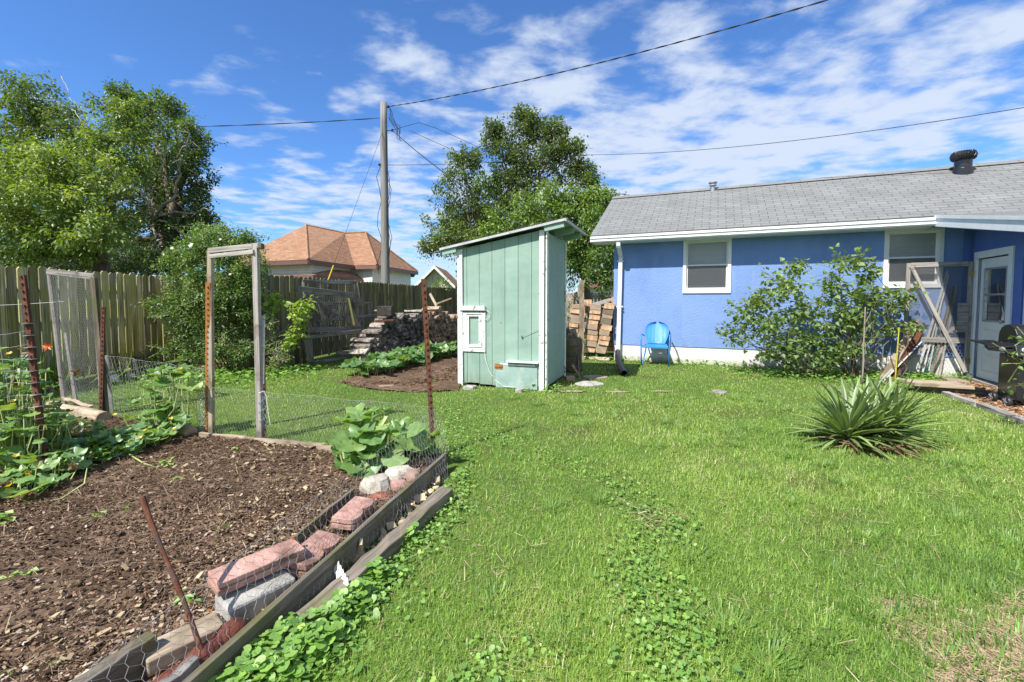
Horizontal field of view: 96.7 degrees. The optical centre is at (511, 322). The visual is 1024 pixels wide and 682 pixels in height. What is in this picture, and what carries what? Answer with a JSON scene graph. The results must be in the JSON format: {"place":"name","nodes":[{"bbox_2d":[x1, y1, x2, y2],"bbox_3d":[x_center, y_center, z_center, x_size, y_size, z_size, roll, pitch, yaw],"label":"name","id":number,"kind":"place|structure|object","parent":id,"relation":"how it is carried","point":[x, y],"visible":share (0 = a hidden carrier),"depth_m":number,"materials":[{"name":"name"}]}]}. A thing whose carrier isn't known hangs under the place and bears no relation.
{"place":"outdoors","nodes":[
{"label":"outdoors","id":0,"kind":"place"},
{"bbox_2d":[0,401,439,681],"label":"garden soil","id":1,"kind":"structure","parent":0,"point":[42,611],"depth_m":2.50,"materials":[{"name":"brown soil"}]},
{"bbox_2d":[19,274,47,458],"bbox_3d":[-3.611,0.413,3.442,0.225,1.543,0.067,1,3,20],"label":"steel fence post","id":2,"kind":"object","parent":1,"relation":"on","point":[28,323],"visible":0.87,"depth_m":3.44,"materials":[{"name":"metal"}]},
{"bbox_2d":[0,346,93,488],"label":"squash plant","id":3,"kind":"object","parent":1,"relation":"on","point":[11,449],"visible":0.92,"depth_m":3.50,"materials":[{"name":"green plant"}]},
{"bbox_2d":[0,423,109,501],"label":"squash plant","id":4,"kind":"object","parent":1,"relation":"on","point":[43,481],"visible":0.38,"depth_m":3.17,"materials":[{"name":"green plant"}]},
{"bbox_2d":[45,401,111,420],"bbox_3d":[-5.051,1.038,5.276,1.279,0.156,0.160,1,3,26],"label":"edging timber","id":5,"kind":"object","parent":1,"relation":"on","point":[89,413],"visible":0.47,"depth_m":5.09,"materials":[{"name":"beige wood"}]},
{"bbox_2d":[25,409,158,456],"bbox_3d":[-3.882,0.993,3.982,1.465,0.367,0.784,1,3,18],"label":"squash plant","id":6,"kind":"object","parent":1,"relation":"on","point":[131,445],"visible":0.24,"depth_m":3.94,"materials":[{"name":"green plant"}]},
{"bbox_2d":[82,380,179,468],"bbox_3d":[-3.378,0.874,3.947,0.749,0.624,1.157,-1,3,-26],"label":"squash plant","id":7,"kind":"object","parent":1,"relation":"on","point":[162,434],"visible":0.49,"depth_m":4.16,"materials":[{"name":"green plant"}]},
{"bbox_2d":[113,363,202,436],"bbox_3d":[-3.445,0.773,4.497,0.862,0.745,0.425,1,3,17],"label":"squash plant","id":8,"kind":"object","parent":1,"relation":"on","point":[178,419],"visible":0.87,"depth_m":4.45,"materials":[{"name":"green plant"}]},
{"bbox_2d":[144,612,222,676],"bbox_3d":[-1.228,1.198,1.704,0.120,0.060,0.240,2,4,40],"label":"concrete block","id":9,"kind":"object","parent":1,"relation":"on","point":[164,647],"depth_m":1.66,"materials":[{"name":"beige concrete"}]},
{"bbox_2d":[0,432,440,681],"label":"wood chips","id":10,"kind":"object","parent":1,"relation":"on","point":[122,629],"visible":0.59,"depth_m":2.55,"materials":[{"name":"brown wood"}]},
{"bbox_2d":[72,631,156,681],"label":"edging board","id":11,"kind":"object","parent":10,"relation":"on","point":[101,670],"visible":0.71,"depth_m":1.54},
{"bbox_2d":[215,569,295,622],"bbox_3d":[-1.098,1.193,1.959,0.160,0.125,0.270,2,4,38],"label":"concrete block","id":12,"kind":"object","parent":1,"relation":"on","point":[230,607],"depth_m":1.90,"materials":[{"name":"grey concrete"}]},
{"bbox_2d":[207,539,304,596],"bbox_3d":[-1.120,1.075,2.015,0.120,0.076,0.361,2,4,38],"label":"edging brick","id":13,"kind":"object","parent":12,"relation":"on","point":[222,577],"visible":0.87,"depth_m":1.98,"materials":[{"name":"pink concrete"}]},
{"bbox_2d":[284,530,339,577],"bbox_3d":[-0.966,1.132,2.228,0.157,0.085,0.280,1,3,11],"label":"edging brick","id":14,"kind":"object","parent":1,"relation":"on","point":[293,569],"visible":0.59,"depth_m":2.21,"materials":[{"name":"pink concrete"}]},
{"bbox_2d":[359,473,389,495],"bbox_3d":[-0.937,1.157,3.166,0.214,0.160,0.180,-2,3,-33],"label":"stone","id":15,"kind":"object","parent":1,"relation":"on","point":[373,480],"visible":0.59,"depth_m":3.12,"materials":[{"name":"beige stone"}]},
{"bbox_2d":[322,403,445,478],"bbox_3d":[-1.054,0.947,3.709,0.883,0.504,0.789,-2,4,-37],"label":"squash plant","id":16,"kind":"object","parent":1,"relation":"on","point":[362,441],"visible":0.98,"depth_m":3.54,"materials":[{"name":"green plant"}]},
{"bbox_2d":[385,464,413,479],"bbox_3d":[-0.840,1.140,3.401,0.222,0.120,0.189,-1,3,-17],"label":"stone","id":17,"kind":"object","parent":1,"relation":"on","point":[391,471],"visible":0.48,"depth_m":3.33,"materials":[{"name":"beige stone"}]},
{"bbox_2d":[421,279,435,454],"bbox_3d":[-0.707,0.397,3.887,0.135,1.530,0.047,2,3,31],"label":"steel fence post","id":18,"kind":"object","parent":1,"relation":"on","point":[427,345],"visible":0.8,"depth_m":3.87,"materials":[{"name":"brown metal"}]},
{"bbox_2d":[262,391,431,444],"bbox_3d":[-1.518,0.900,4.105,1.756,0.462,0.061,1,3,15],"label":"wire fence","id":19,"kind":"object","parent":18,"relation":"attached to","point":[325,415],"visible":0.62,"depth_m":4.17,"materials":[{"name":"grey metal"}]},
{"bbox_2d":[225,224,417,285],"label":"neighbour house","id":20,"kind":"structure","parent":0,"point":[309,250],"depth_m":25.88,"materials":[{"name":"ceramic"}]},
{"bbox_2d":[0,301,1023,681],"bbox_3d":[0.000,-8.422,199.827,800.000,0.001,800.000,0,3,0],"label":"ground","id":21,"kind":"structure","parent":0,"point":[462,461],"depth_m":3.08,"materials":[{"name":"plant"}]},
{"bbox_2d":[0,69,123,323],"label":"tree","id":22,"kind":"object","parent":21,"relation":"on","point":[42,113],"visible":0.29,"depth_m":14.72,"materials":[{"name":"green plant"}]},
{"bbox_2d":[46,269,98,408],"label":"wire gate","id":23,"kind":"structure","parent":21,"relation":"on","point":[50,273],"depth_m":5.63,"materials":[{"name":"grey metal"}]},
{"bbox_2d":[0,92,162,345],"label":"tree","id":24,"kind":"object","parent":21,"relation":"on","point":[97,232],"visible":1,"depth_m":9.56,"materials":[{"name":"green plant"}]},
{"bbox_2d":[0,264,178,384],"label":"wooden fence","id":25,"kind":"object","parent":21,"relation":"on","point":[133,329],"visible":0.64,"depth_m":7.84,"materials":[{"name":"brown wood"}]},
{"bbox_2d":[90,277,109,412],"bbox_3d":[-4.862,0.281,5.376,0.249,1.616,0.065,2,3,29],"label":"wooden post","id":26,"kind":"object","parent":21,"relation":"on","point":[95,300],"visible":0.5,"depth_m":5.36,"materials":[{"name":"grey wood"}]},
{"bbox_2d":[98,307,105,410],"bbox_3d":[-4.782,0.458,5.316,0.106,1.268,0.046,-2,4,-40],"label":"steel fence post","id":27,"kind":"object","parent":21,"relation":"on","point":[102,352],"visible":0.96,"depth_m":5.31,"materials":[{"name":"brown metal"}]},
{"bbox_2d":[105,355,113,411],"bbox_3d":[-4.811,0.739,5.434,0.051,0.696,0.116,-1,3,-19],"label":"steel channel post","id":28,"kind":"object","parent":21,"relation":"on","point":[110,398],"visible":0.79,"depth_m":5.43,"materials":[{"name":"grey metal"}]},
{"bbox_2d":[0,76,228,339],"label":"tree","id":29,"kind":"object","parent":21,"relation":"on","point":[160,207],"visible":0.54,"depth_m":12.96,"materials":[{"name":"green plant"}]},
{"bbox_2d":[18,361,253,396],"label":"fence border soil","id":30,"kind":"structure","parent":21,"relation":"on","point":[124,373],"depth_m":8.52,"materials":[{"name":"brown soil"}]},
{"bbox_2d":[0,340,131,393],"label":"daylily","id":31,"kind":"object","parent":30,"relation":"on","point":[51,375],"visible":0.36,"depth_m":6.73,"materials":[{"name":"green plant"}]},
{"bbox_2d":[110,350,183,375],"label":"plants","id":32,"kind":"object","parent":30,"relation":"on","point":[145,362],"visible":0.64,"depth_m":8.59,"materials":[{"name":"green plant"}]},
{"bbox_2d":[106,355,203,431],"bbox_3d":[-3.920,0.758,4.963,1.808,0.702,0.061,1,3,26],"label":"wire fence","id":33,"kind":"object","parent":21,"relation":"on","point":[118,407],"visible":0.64,"depth_m":5.08,"materials":[{"name":"grey metal"}]},
{"bbox_2d":[139,496,203,650],"bbox_3d":[-1.221,0.984,1.663,0.475,0.621,0.025,2,3,28],"label":"rusty rod","id":34,"kind":"object","parent":21,"relation":"on","point":[161,548],"visible":0.85,"depth_m":1.68,"materials":[{"name":"metal"}]},
{"bbox_2d":[154,617,247,681],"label":"edging brick","id":35,"kind":"object","parent":21,"relation":"on","point":[222,637],"visible":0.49,"depth_m":1.65,"materials":[{"name":"red brick"}]},
{"bbox_2d":[159,655,198,681],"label":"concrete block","id":36,"kind":"object","parent":35,"relation":"on","point":[190,667],"visible":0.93,"depth_m":1.51,"materials":[{"name":"grey concrete"}]},
{"bbox_2d":[130,207,276,372],"bbox_3d":[-5.439,-0.571,8.357,2.234,3.086,1.609,0,3,8],"label":"rose bush","id":37,"kind":"object","parent":21,"relation":"on","point":[230,284],"visible":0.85,"depth_m":8.10,"materials":[{"name":"green plant"}]},
{"bbox_2d":[205,282,209,431],"bbox_3d":[-3.020,0.368,4.532,0.097,1.522,0.054,0,3,0],"label":"steel fence post","id":38,"kind":"object","parent":21,"relation":"on","point":[207,305],"visible":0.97,"depth_m":4.51,"materials":[{"name":"metal"}]},
{"bbox_2d":[179,275,250,367],"bbox_3d":[-6.097,-0.047,9.474,2.699,1.868,0.172,2,3,29],"label":"wooden fence","id":39,"kind":"object","parent":21,"relation":"on","point":[244,363],"visible":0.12,"depth_m":9.10,"materials":[{"name":"brown wood"}]},
{"bbox_2d":[94,360,341,395],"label":"weeds by fence","id":40,"kind":"object","parent":21,"relation":"on","point":[218,372],"visible":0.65,"depth_m":7.83,"materials":[{"name":"green plant"}]},
{"bbox_2d":[0,433,441,681],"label":"dry straw","id":41,"kind":"object","parent":21,"relation":"on","point":[73,551],"visible":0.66,"depth_m":2.58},
{"bbox_2d":[207,243,264,437],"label":"garden arch","id":42,"kind":"structure","parent":21,"relation":"on","point":[254,252],"depth_m":4.32,"materials":[{"name":"beige wood"}]},
{"bbox_2d":[211,387,255,435],"bbox_3d":[-2.700,0.894,4.437,0.648,0.482,0.018,1,3,19],"label":"wire fence","id":43,"kind":"object","parent":42,"relation":"attached to","point":[231,411],"visible":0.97,"depth_m":4.45,"materials":[{"name":"grey metal"}]},
{"bbox_2d":[261,316,264,383],"bbox_3d":[-2.370,0.264,4.332,0.044,0.650,0.045,0,3,0],"label":"steel channel post","id":44,"kind":"object","parent":42,"relation":"attached to","point":[263,343],"visible":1,"depth_m":4.33,"materials":[{"name":"grey metal"}]},
{"bbox_2d":[70,411,448,681],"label":"wire fence","id":45,"kind":"object","parent":21,"relation":"on","point":[282,556],"visible":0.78,"depth_m":2.05,"materials":[{"name":"silver metal"}]},
{"bbox_2d":[199,432,332,451],"bbox_3d":[-2.272,1.115,4.214,1.554,0.090,0.045,1,3,15],"label":"edging board","id":46,"kind":"object","parent":21,"relation":"on","point":[317,445],"visible":0.4,"depth_m":4.18,"materials":[{"name":"beige wood"}]},
{"bbox_2d":[265,319,294,372],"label":"leafy plant","id":47,"kind":"object","parent":21,"relation":"on","point":[276,356],"visible":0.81,"depth_m":8.36,"materials":[{"name":"green plant"}]},
{"bbox_2d":[251,290,318,365],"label":"leafy plant","id":48,"kind":"object","parent":21,"relation":"on","point":[300,318],"visible":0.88,"depth_m":8.47,"materials":[{"name":"green plant"}]},
{"bbox_2d":[290,306,306,363],"bbox_3d":[-4.361,0.293,9.282,0.224,1.233,0.560,-1,3,-13],"label":"old gate frame","id":49,"kind":"object","parent":21,"relation":"on","point":[297,355],"visible":0.43,"depth_m":9.39,"materials":[{"name":"grey wood"}]},
{"bbox_2d":[182,453,446,681],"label":"edging board","id":50,"kind":"object","parent":21,"relation":"on","point":[289,599],"visible":0.78,"depth_m":2.06,"materials":[{"name":"wood"}]},
{"bbox_2d":[295,488,355,543],"bbox_3d":[-1.124,1.177,2.543,0.036,0.120,0.991,0,3,9],"label":"edging board","id":51,"kind":"object","parent":21,"relation":"on","point":[299,537],"visible":0.3,"depth_m":2.67,"materials":[{"name":"grey wood"}]},
{"bbox_2d":[304,329,361,363],"bbox_3d":[-3.732,0.501,9.553,0.086,0.640,1.298,2,4,38],"label":"old gate frame","id":52,"kind":"object","parent":21,"relation":"on","point":[308,344],"visible":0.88,"depth_m":9.34,"materials":[{"name":"grey wood"}]},
{"bbox_2d":[208,458,477,681],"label":"ivy clump","id":53,"kind":"object","parent":21,"relation":"on","point":[284,662],"visible":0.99,"depth_m":1.73,"materials":[{"name":"green plant"}]},
{"bbox_2d":[261,476,439,610],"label":"dead leaves","id":54,"kind":"object","parent":21,"relation":"on","point":[422,497],"visible":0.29,"depth_m":2.77,"materials":[{"name":"plant"}]},
{"bbox_2d":[249,274,456,369],"bbox_3d":[-3.756,-0.320,14.855,0.173,1.887,12.548,1,3,11],"label":"wooden fence","id":55,"kind":"object","parent":21,"relation":"on","point":[400,298],"visible":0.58,"depth_m":11.43,"materials":[{"name":"brown wood"}]},
{"bbox_2d":[294,285,361,332],"bbox_3d":[-3.920,-0.268,9.784,0.105,1.006,1.524,2,4,38],"label":"old gate frame","id":56,"kind":"object","parent":55,"relation":"attached to","point":[321,304],"visible":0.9,"depth_m":9.70,"materials":[{"name":"grey wood"}]},
{"bbox_2d":[302,280,376,327],"bbox_3d":[-3.889,-0.412,10.357,0.105,1.074,1.773,2,4,41],"label":"old gate frame","id":57,"kind":"object","parent":55,"relation":"attached to","point":[359,303],"visible":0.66,"depth_m":10.32,"materials":[{"name":"grey wood"}]},
{"bbox_2d":[296,486,452,622],"bbox_3d":[-0.814,1.155,2.513,0.473,0.149,1.309,1,3,18],"label":"edging","id":58,"kind":"object","parent":21,"relation":"on","point":[391,542],"depth_m":2.52,"materials":[{"name":"beige wood"}]},
{"bbox_2d":[376,101,401,283],"bbox_3d":[-4.101,-3.354,15.354,0.860,7.901,0.313,0,3,0],"label":"utility pole","id":59,"kind":"object","parent":21,"relation":"on","point":[385,238],"visible":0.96,"depth_m":15.22,"materials":[{"name":"grey wood"}]},
{"bbox_2d":[0,118,376,128],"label":"power cable","id":60,"kind":"object","parent":59,"relation":"attached to","point":[208,126],"visible":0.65,"depth_m":14.68,"materials":[{"name":"black rubber"}]},
{"bbox_2d":[388,0,827,106],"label":"power cable","id":61,"kind":"object","parent":59,"relation":"attached to","point":[631,54],"visible":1,"depth_m":10.09,"materials":[{"name":"black rubber"}]},
{"bbox_2d":[601,107,1023,154],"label":"power cable","id":62,"kind":"object","parent":59,"relation":"attached to","point":[825,136],"visible":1,"depth_m":12.63,"materials":[{"name":"black rubber"}]},
{"bbox_2d":[337,353,460,392],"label":"mulch bed","id":63,"kind":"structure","parent":21,"relation":"on","point":[442,385],"depth_m":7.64,"materials":[{"name":"brown soil"}]},
{"bbox_2d":[339,352,389,375],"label":"squash plant","id":64,"kind":"object","parent":63,"relation":"on","point":[356,363],"visible":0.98,"depth_m":7.99,"materials":[{"name":"green plant"}]},
{"bbox_2d":[361,352,408,371],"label":"squash plant","id":65,"kind":"object","parent":63,"relation":"on","point":[391,363],"visible":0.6,"depth_m":8.49,"materials":[{"name":"green plant"}]},
{"bbox_2d":[392,346,432,363],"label":"squash plant","id":66,"kind":"object","parent":63,"relation":"on","point":[419,355],"visible":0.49,"depth_m":9.50,"materials":[{"name":"green plant"}]},
{"bbox_2d":[378,304,457,352],"bbox_3d":[-2.176,0.121,11.549,0.253,1.257,4.088,1,3,22],"label":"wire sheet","id":67,"kind":"object","parent":63,"relation":"on","point":[422,330],"visible":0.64,"depth_m":11.34,"materials":[{"name":"grey metal"}]},
{"bbox_2d":[415,265,456,287],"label":"outbuilding","id":68,"kind":"structure","parent":21,"relation":"on","point":[434,273],"depth_m":24.12,"materials":[{"name":"beige"}]},
{"bbox_2d":[413,140,495,262],"bbox_3d":[-2.384,-3.559,19.155,3.326,7.950,2.990,1,3,20],"label":"tree","id":69,"kind":"object","parent":21,"relation":"on","point":[446,229],"visible":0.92,"depth_m":18.90,"materials":[{"name":"green plant"}]},
{"bbox_2d":[265,400,744,681],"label":"ground ivy","id":70,"kind":"object","parent":21,"relation":"on","point":[650,627],"visible":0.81,"depth_m":2.00,"materials":[{"name":"green plant"}]},
{"bbox_2d":[439,217,585,390],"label":"garden shed","id":71,"kind":"structure","parent":21,"relation":"on","point":[511,299],"depth_m":6.94,"materials":[{"name":"green paint"}]},
{"bbox_2d":[463,312,485,351],"bbox_3d":[-0.587,0.154,7.070,0.379,0.614,0.029,1,3,19],"label":"window frame","id":72,"kind":"structure","parent":71,"relation":"in","point":[482,342],"depth_m":7.06,"materials":[{"name":"white paint"}]},
{"bbox_2d":[495,364,537,389],"bbox_3d":[0.056,0.824,6.874,0.676,0.365,0.035,1,3,19],"label":"hatch door","id":73,"kind":"structure","parent":71,"relation":"in","point":[515,377],"depth_m":6.87,"materials":[{"name":"green paint"}]},
{"bbox_2d":[434,169,613,276],"bbox_3d":[0.984,-3.493,21.734,9.078,7.587,6.023,1,3,24],"label":"tree","id":74,"kind":"object","parent":21,"relation":"on","point":[486,189],"visible":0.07,"depth_m":21.00,"materials":[{"name":"green plant"}]},
{"bbox_2d":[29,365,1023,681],"bbox_3d":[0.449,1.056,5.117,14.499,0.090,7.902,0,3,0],"label":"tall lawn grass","id":75,"kind":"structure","parent":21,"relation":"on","point":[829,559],"depth_m":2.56,"materials":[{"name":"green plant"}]},
{"bbox_2d":[478,102,612,226],"bbox_3d":[1.364,-4.677,20.083,5.956,10.103,3.130,1,3,14],"label":"tree","id":76,"kind":"object","parent":21,"relation":"on","point":[561,146],"visible":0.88,"depth_m":19.84,"materials":[{"name":"green plant"}]},
{"bbox_2d":[464,176,626,334],"bbox_3d":[1.679,-2.537,17.029,6.331,6.149,3.828,1,3,26],"label":"tree","id":77,"kind":"object","parent":21,"relation":"on","point":[586,209],"visible":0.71,"depth_m":16.54,"materials":[{"name":"green plant"}]},
{"bbox_2d":[566,329,582,372],"bbox_3d":[1.100,0.580,8.588,0.460,0.923,0.490,0,3,0],"label":"covered barrel","id":78,"kind":"object","parent":21,"relation":"on","point":[574,345],"visible":0.75,"depth_m":8.38,"materials":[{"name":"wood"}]},
{"bbox_2d":[578,280,583,359],"bbox_3d":[1.545,-0.041,10.216,0.144,1.785,0.064,0,3,0],"label":"wooden post","id":79,"kind":"object","parent":21,"relation":"on","point":[581,305],"visible":0.88,"depth_m":10.18,"materials":[{"name":"beige wood"}]},
{"bbox_2d":[139,368,1023,681],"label":"lawn thatch","id":80,"kind":"object","parent":21,"relation":"on","point":[707,518],"visible":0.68,"depth_m":2.64,"materials":[{"name":"plant"}]},
{"bbox_2d":[566,292,613,328],"bbox_3d":[2.784,-0.507,20.730,10.484,1.687,0.173,0,3,5],"label":"wooden fence","id":81,"kind":"object","parent":21,"relation":"on","point":[595,297],"visible":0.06,"depth_m":20.61,"materials":[{"name":"beige wood"}]},
{"bbox_2d":[640,322,670,365],"bbox_3d":[3.028,0.444,9.575,0.597,0.881,0.674,1,3,21],"label":"metal lawn chair","id":82,"kind":"object","parent":21,"relation":"on","point":[655,332],"visible":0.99,"depth_m":9.74,"materials":[{"name":"blue metal"}]},
{"bbox_2d":[523,352,972,391],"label":"weeds by house","id":83,"kind":"object","parent":21,"relation":"on","point":[912,375],"visible":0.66,"depth_m":7.84,"materials":[{"name":"green plant"}]},
{"bbox_2d":[714,257,849,378],"bbox_3d":[4.722,-0.086,7.994,2.195,2.156,1.027,1,3,16],"label":"lilac bush","id":84,"kind":"object","parent":21,"relation":"on","point":[756,302],"visible":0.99,"depth_m":7.95,"materials":[{"name":"green plant"}]},
{"bbox_2d":[590,149,1023,387],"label":"blue house","id":85,"kind":"structure","parent":21,"relation":"on","point":[686,266],"depth_m":8.75,"materials":[{"name":"paint"}]},
{"bbox_2d":[683,238,731,292],"bbox_3d":[4.135,-1.176,9.669,1.015,1.235,0.625,1,3,24],"label":"window","id":86,"kind":"structure","parent":85,"relation":"in","point":[706,263],"depth_m":9.46,"materials":[{"name":"white paint"}]},
{"bbox_2d":[882,227,944,287],"bbox_3d":[7.196,-1.142,8.313,0.930,1.150,0.625,1,3,24],"label":"window","id":87,"kind":"structure","parent":85,"relation":"in","point":[901,247],"depth_m":8.10,"materials":[{"name":"white paint"}]},
{"bbox_2d":[976,256,1007,382],"bbox_3d":[7.544,-0.043,7.175,0.140,1.945,0.850,1,3,24],"label":"door","id":88,"kind":"structure","parent":85,"relation":"in","point":[994,270],"depth_m":7.23,"materials":[{"name":"white paint"}]},
{"bbox_2d":[805,243,929,378],"bbox_3d":[6.080,-0.187,7.846,1.767,2.362,1.056,0,3,0],"label":"lilac bush","id":89,"kind":"object","parent":21,"relation":"on","point":[857,263],"visible":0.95,"depth_m":7.76,"materials":[{"name":"green plant"}]},
{"bbox_2d":[777,371,967,462],"bbox_3d":[3.366,0.831,4.384,1.634,0.778,1.274,-1,3,-18],"label":"yucca plant","id":90,"kind":"object","parent":21,"relation":"on","point":[857,414],"visible":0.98,"depth_m":4.22,"materials":[{"name":"green plant"}]},
{"bbox_2d":[879,318,920,382],"bbox_3d":[6.553,0.465,7.690,1.387,1.058,0.094,-2,3,-31],"label":"leaning board","id":91,"kind":"object","parent":21,"relation":"on","point":[903,343],"visible":0.64,"depth_m":7.65,"materials":[{"name":"beige wood"}]},
{"bbox_2d":[881,284,928,381],"bbox_3d":[6.441,0.191,7.540,0.763,1.636,0.420,0,3,0],"label":"young tree","id":92,"kind":"object","parent":21,"relation":"on","point":[912,329],"visible":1,"depth_m":7.49,"materials":[{"name":"green plant"}]},
{"bbox_2d":[888,326,924,381],"bbox_3d":[6.690,0.532,7.722,1.191,0.918,0.085,-2,3,-30],"label":"leaning board","id":93,"kind":"object","parent":21,"relation":"on","point":[912,343],"visible":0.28,"depth_m":7.74,"materials":[{"name":"wood"}]},
{"bbox_2d":[916,271,948,375],"bbox_3d":[7.289,0.034,7.909,0.422,1.828,0.019,1,3,14],"label":"leaning board","id":94,"kind":"object","parent":21,"relation":"on","point":[933,319],"visible":0.8,"depth_m":7.90,"materials":[{"name":"white wood"}]},
{"bbox_2d":[852,571,1023,681],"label":"dead straw patch","id":95,"kind":"object","parent":21,"relation":"on","point":[997,675],"visible":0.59,"depth_m":1.78,"materials":[{"name":"beige plant"}]},
{"bbox_2d":[903,261,974,373],"bbox_3d":[7.338,-0.080,7.836,0.942,1.897,0.085,1,3,24],"label":"screen door","id":96,"kind":"structure","parent":21,"relation":"on","point":[964,310],"depth_m":7.75,"materials":[{"name":"grey wood"}]},
{"bbox_2d":[931,286,954,374],"bbox_3d":[7.417,0.167,7.860,0.317,1.564,0.036,0,3,9],"label":"leaning board","id":97,"kind":"object","parent":21,"relation":"on","point":[944,321],"visible":0.84,"depth_m":7.84,"materials":[{"name":"wood"}]},
{"bbox_2d":[938,284,957,376],"bbox_3d":[7.486,0.152,7.829,0.246,1.595,0.035,0,3,4],"label":"leaning board","id":98,"kind":"object","parent":21,"relation":"on","point":[948,326],"visible":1,"depth_m":7.81,"materials":[{"name":"grey wood"}]},
{"bbox_2d":[953,381,1023,416],"bbox_3d":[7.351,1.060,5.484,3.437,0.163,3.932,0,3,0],"label":"bark mulch","id":99,"kind":"object","parent":21,"relation":"on","point":[1012,409],"visible":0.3,"depth_m":5.95,"materials":[{"name":"brown wood"}]},
{"bbox_2d":[915,386,985,396],"bbox_3d":[6.221,0.962,6.490,0.730,0.125,0.043,2,3,34],"label":"step riser","id":100,"kind":"object","parent":99,"relation":"on","point":[978,391],"visible":0.46,"depth_m":6.43,"materials":[{"name":"brown wood"}]},
{"bbox_2d":[900,379,974,389],"bbox_3d":[6.139,0.896,6.605,0.716,0.045,0.388,1,3,24],"label":"step plank","id":101,"kind":"object","parent":100,"relation":"on","point":[940,384],"visible":1,"depth_m":6.51,"materials":[{"name":"beige wood"}]},
{"bbox_2d":[970,324,1023,406],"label":"gas barbecue","id":102,"kind":"object","parent":99,"relation":"on","point":[1007,371],"visible":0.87,"depth_m":5.70,"materials":[{"name":"black metal"}]},
{"bbox_2d":[976,402,1023,423],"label":"edging board","id":103,"kind":"object","parent":21,"relation":"on","point":[1001,412],"visible":0.94,"depth_m":5.30,"materials":[{"name":"grey wood"}]},
{"bbox_2d":[992,326,1023,397],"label":"vine shoots","id":104,"kind":"object","parent":21,"relation":"on","point":[1010,392],"visible":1,"depth_m":4.55,"materials":[{"name":"green plant"}]},
{"bbox_2d":[0,0,1023,300],"label":"sky","id":105,"kind":"structure","parent":0,"point":[830,68],"materials":[{"name":"blue"}]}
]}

